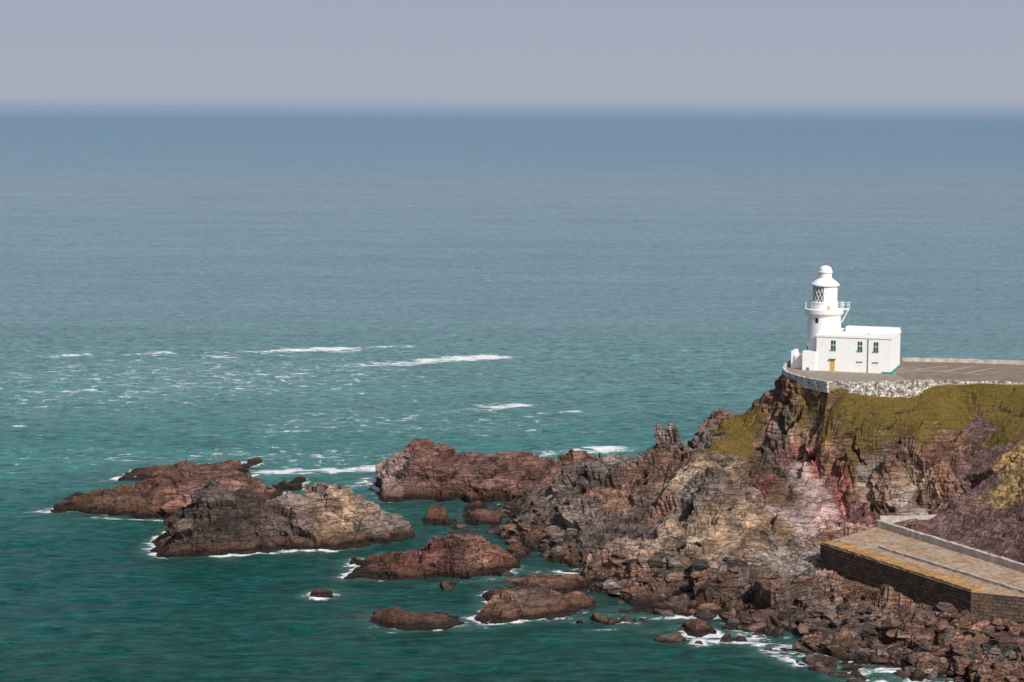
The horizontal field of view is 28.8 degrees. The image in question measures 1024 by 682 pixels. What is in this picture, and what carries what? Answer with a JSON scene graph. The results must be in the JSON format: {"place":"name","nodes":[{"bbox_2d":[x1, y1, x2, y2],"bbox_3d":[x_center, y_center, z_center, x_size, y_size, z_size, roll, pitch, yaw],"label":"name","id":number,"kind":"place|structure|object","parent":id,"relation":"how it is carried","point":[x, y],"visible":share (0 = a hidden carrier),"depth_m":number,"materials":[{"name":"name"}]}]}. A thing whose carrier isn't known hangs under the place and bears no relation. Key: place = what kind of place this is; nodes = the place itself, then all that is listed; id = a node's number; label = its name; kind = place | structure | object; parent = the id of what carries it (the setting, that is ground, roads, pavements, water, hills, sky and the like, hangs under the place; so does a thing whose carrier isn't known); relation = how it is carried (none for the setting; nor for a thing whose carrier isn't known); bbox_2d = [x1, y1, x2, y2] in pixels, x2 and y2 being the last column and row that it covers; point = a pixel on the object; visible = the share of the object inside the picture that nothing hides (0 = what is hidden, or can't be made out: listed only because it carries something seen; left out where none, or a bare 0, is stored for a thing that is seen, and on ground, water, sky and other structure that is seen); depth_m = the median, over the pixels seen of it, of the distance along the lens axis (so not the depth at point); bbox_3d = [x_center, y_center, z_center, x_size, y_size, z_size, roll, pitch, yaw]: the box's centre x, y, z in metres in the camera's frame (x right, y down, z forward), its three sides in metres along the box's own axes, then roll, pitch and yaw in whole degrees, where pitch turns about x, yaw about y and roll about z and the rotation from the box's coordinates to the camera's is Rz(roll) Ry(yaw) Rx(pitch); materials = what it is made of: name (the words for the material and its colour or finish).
{"place":"outdoors","nodes":[
{"label":"outdoors","id":0,"kind":"place"},
{"bbox_2d":[0,110,1023,681],"bbox_3d":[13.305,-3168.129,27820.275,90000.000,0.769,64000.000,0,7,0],"label":"sea","id":1,"kind":"structure","parent":0,"point":[352,300],"depth_m":640.89,"materials":[{"name":"liquid"}]},
{"bbox_2d":[50,468,305,519],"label":"rock island","id":2,"kind":"object","parent":1,"relation":"in","point":[163,494],"visible":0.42,"depth_m":326.44,"materials":[{"name":"brown stone"}]},
{"bbox_2d":[117,457,261,480],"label":"rock island","id":3,"kind":"object","parent":1,"relation":"in","point":[141,474],"visible":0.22,"depth_m":360.05,"materials":[{"name":"brown stone"}]},
{"bbox_2d":[150,481,415,557],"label":"rock island","id":4,"kind":"object","parent":1,"relation":"in","point":[213,518],"visible":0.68,"depth_m":300.95,"materials":[{"name":"stone"}]},
{"bbox_2d":[310,589,332,597],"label":"rock island","id":5,"kind":"object","parent":1,"relation":"in","point":[323,593],"visible":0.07,"depth_m":270.83,"materials":[{"name":"brown stone"}]},
{"bbox_2d":[369,606,463,630],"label":"rock island","id":6,"kind":"object","parent":1,"relation":"in","point":[395,617],"visible":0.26,"depth_m":255.43,"materials":[{"name":"brown stone"}]},
{"bbox_2d":[343,530,530,580],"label":"rock island","id":7,"kind":"object","parent":1,"relation":"in","point":[452,554],"visible":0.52,"depth_m":284.66,"materials":[{"name":"brown stone"}]},
{"bbox_2d":[422,505,452,525],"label":"rock island","id":8,"kind":"object","parent":1,"relation":"in","point":[436,515],"visible":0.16,"depth_m":319.06,"materials":[{"name":"brown stone"}]},
{"bbox_2d":[463,500,486,511],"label":"rock island","id":9,"kind":"object","parent":1,"relation":"in","point":[475,505],"visible":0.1,"depth_m":329.70,"materials":[{"name":"brown stone"}]},
{"bbox_2d":[463,508,501,525],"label":"rock island","id":10,"kind":"object","parent":1,"relation":"in","point":[480,516],"visible":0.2,"depth_m":319.03,"materials":[{"name":"brown stone"}]},
{"bbox_2d":[374,438,596,503],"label":"rock island","id":11,"kind":"object","parent":1,"relation":"in","point":[422,468],"visible":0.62,"depth_m":340.69,"materials":[{"name":"brown stone"}]},
{"bbox_2d":[475,583,595,623],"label":"rock island","id":12,"kind":"object","parent":1,"relation":"in","point":[540,601],"visible":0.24,"depth_m":260.72,"materials":[{"name":"brown stone"}]},
{"bbox_2d":[482,574,592,600],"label":"rock island","id":13,"kind":"object","parent":1,"relation":"in","point":[564,583],"visible":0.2,"depth_m":274.81,"materials":[{"name":"brown stone"}]},
{"bbox_2d":[682,618,716,637],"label":"rock island","id":14,"kind":"object","parent":1,"relation":"in","point":[698,627],"visible":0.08,"depth_m":252.55,"materials":[{"name":"brown stone"}]},
{"bbox_2d":[0,0,1023,113],"label":"sky","id":15,"kind":"structure","parent":0,"point":[701,56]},
{"bbox_2d":[493,375,1023,681],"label":"headland terrain","id":16,"kind":"structure","parent":0,"point":[768,475],"depth_m":303.61,"materials":[{"name":"brown stone"}]},
{"bbox_2d":[499,496,783,637],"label":"shore boulders","id":17,"kind":"object","parent":16,"relation":"on","point":[696,568],"visible":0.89,"depth_m":272.23,"materials":[{"name":"brown stone"}]},
{"bbox_2d":[440,504,866,681],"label":"skerry rocks","id":18,"kind":"object","parent":16,"relation":"on","point":[816,661],"visible":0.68,"depth_m":249.56,"materials":[{"name":"brown stone"}]},
{"bbox_2d":[788,535,820,574],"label":"cove shingle","id":19,"kind":"object","parent":16,"relation":"on","point":[801,562],"visible":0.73,"depth_m":281.54,"materials":[{"name":"grey stone"}]},
{"bbox_2d":[829,378,935,397],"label":"whitewashed stone wall","id":20,"kind":"structure","parent":16,"relation":"on","point":[897,388],"depth_m":316.57,"materials":[{"name":"white stone"}]},
{"bbox_2d":[744,573,1023,681],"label":"beach boulders","id":21,"kind":"object","parent":16,"relation":"on","point":[960,659],"visible":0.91,"depth_m":245.52,"materials":[{"name":"brown stone"}]},
{"bbox_2d":[879,514,936,523],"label":"concrete path wall","id":22,"kind":"structure","parent":16,"relation":"on","point":[892,519],"depth_m":290.72,"materials":[{"name":"white concrete"}]},
{"bbox_2d":[820,527,1023,619],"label":"stone quay","id":23,"kind":"structure","parent":16,"relation":"on","point":[991,601],"depth_m":263.74,"materials":[{"name":"beige stone"}]},
{"bbox_2d":[821,540,985,591],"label":"quay coping","id":24,"kind":"object","parent":23,"relation":"on","point":[914,568],"visible":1,"depth_m":263.21,"materials":[{"name":"stone"}]},
{"bbox_2d":[875,520,1023,571],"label":"quay parapet wall","id":25,"kind":"structure","parent":23,"relation":"on","point":[964,549],"depth_m":274.46,"materials":[{"name":"concrete"}]},
{"bbox_2d":[879,545,1023,593],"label":"quay step","id":26,"kind":"object","parent":23,"relation":"on","point":[1004,585],"visible":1,"depth_m":261.35,"materials":[{"name":"concrete"}]},
{"bbox_2d":[936,379,1023,384],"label":"boundary wall","id":27,"kind":"structure","parent":16,"relation":"on","point":[948,381],"depth_m":319.49,"materials":[{"name":"stone"}]},
{"bbox_2d":[782,359,1023,390],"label":"yard paving","id":28,"kind":"structure","parent":0,"point":[833,376],"depth_m":327.48,"materials":[{"name":"concrete"}]},
{"bbox_2d":[791,349,798,367],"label":"store step","id":29,"kind":"object","parent":28,"relation":"on","point":[794,352],"visible":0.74,"depth_m":337.77,"materials":[{"name":"white paint"}]},
{"bbox_2d":[795,352,801,368],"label":"store","id":30,"kind":"structure","parent":28,"relation":"on","point":[798,360],"depth_m":337.19,"materials":[{"name":"white paint"}]},
{"bbox_2d":[782,360,828,392],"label":"yard wall","id":31,"kind":"structure","parent":28,"relation":"on","point":[814,384],"depth_m":320.23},
{"bbox_2d":[802,350,815,370],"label":"store","id":32,"kind":"structure","parent":28,"relation":"on","point":[809,358],"depth_m":334.84,"materials":[{"name":"white paint"}]},
{"bbox_2d":[806,313,841,350],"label":"tower shaft","id":33,"kind":"object","parent":28,"relation":"on","point":[828,324],"visible":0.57,"depth_m":336.63,"materials":[{"name":"white paint"}]},
{"bbox_2d":[805,307,843,314],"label":"gallery deck","id":34,"kind":"structure","parent":33,"relation":"on","point":[838,311],"depth_m":335.77,"materials":[{"name":"white paint"}]},
{"bbox_2d":[811,301,837,309],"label":"murette","id":35,"kind":"object","parent":34,"relation":"on","point":[817,306],"visible":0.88,"depth_m":336.60,"materials":[{"name":"white paint"}]},
{"bbox_2d":[813,286,823,301],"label":"lantern glazing","id":36,"kind":"structure","parent":35,"relation":"on","point":[818,294],"depth_m":336.65,"materials":[{"name":"clear glass"}]},
{"bbox_2d":[811,265,839,286],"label":"lantern roof","id":37,"kind":"structure","parent":36,"relation":"on","point":[825,278],"depth_m":336.76,"materials":[{"name":"white metal"}]},
{"bbox_2d":[824,286,837,301],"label":"lantern blank panel","id":38,"kind":"object","parent":35,"relation":"on","point":[830,294],"visible":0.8,"depth_m":336.25,"materials":[{"name":"white paint"}]},
{"bbox_2d":[816,333,900,372],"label":"keepers house walls","id":39,"kind":"structure","parent":28,"relation":"on","point":[846,355],"depth_m":332.71,"materials":[{"name":"white paint"}]},
{"bbox_2d":[830,360,834,370],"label":"door","id":40,"kind":"structure","parent":39,"relation":"attached to","point":[832,365],"depth_m":333.83,"materials":[{"name":"yellow paint"}]},
{"bbox_2d":[831,340,835,349],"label":"window glass","id":41,"kind":"object","parent":39,"relation":"attached to","point":[833,347],"visible":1,"depth_m":333.43,"materials":[{"name":"black glass"}]},
{"bbox_2d":[816,334,892,339],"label":"parapet front","id":42,"kind":"structure","parent":39,"relation":"on","point":[852,336],"depth_m":332.16,"materials":[{"name":"white paint"}]},
{"bbox_2d":[858,342,861,350],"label":"window glass","id":43,"kind":"object","parent":39,"relation":"attached to","point":[859,346],"visible":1,"depth_m":332.03,"materials":[{"name":"black glass"}]},
{"bbox_2d":[828,330,894,336],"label":"flat roof","id":44,"kind":"structure","parent":39,"relation":"on","point":[844,332],"depth_m":336.42,"materials":[{"name":"white paint"}]},
{"bbox_2d":[846,325,899,332],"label":"parapet block","id":45,"kind":"structure","parent":44,"relation":"on","point":[874,328],"depth_m":339.88,"materials":[{"name":"white paint"}]},
{"bbox_2d":[870,330,876,334],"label":"roof hatch","id":46,"kind":"object","parent":44,"relation":"on","point":[872,332],"visible":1,"depth_m":336.17,"materials":[{"name":"white paint"}]},
{"bbox_2d":[874,342,877,350],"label":"window glass","id":47,"kind":"object","parent":39,"relation":"attached to","point":[876,346],"visible":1,"depth_m":331.17,"materials":[{"name":"black glass"}]},
{"bbox_2d":[891,331,900,338],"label":"parapet","id":48,"kind":"structure","parent":39,"relation":"on","point":[896,334],"depth_m":334.86,"materials":[{"name":"white paint"}]},
{"bbox_2d":[896,362,1023,381],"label":"car park","id":49,"kind":"structure","parent":28,"relation":"on","point":[1008,372],"depth_m":333.94,"materials":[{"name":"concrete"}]},
{"bbox_2d":[902,357,1023,364],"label":"car park wall","id":50,"kind":"structure","parent":0,"point":[956,360],"depth_m":345.84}
]}

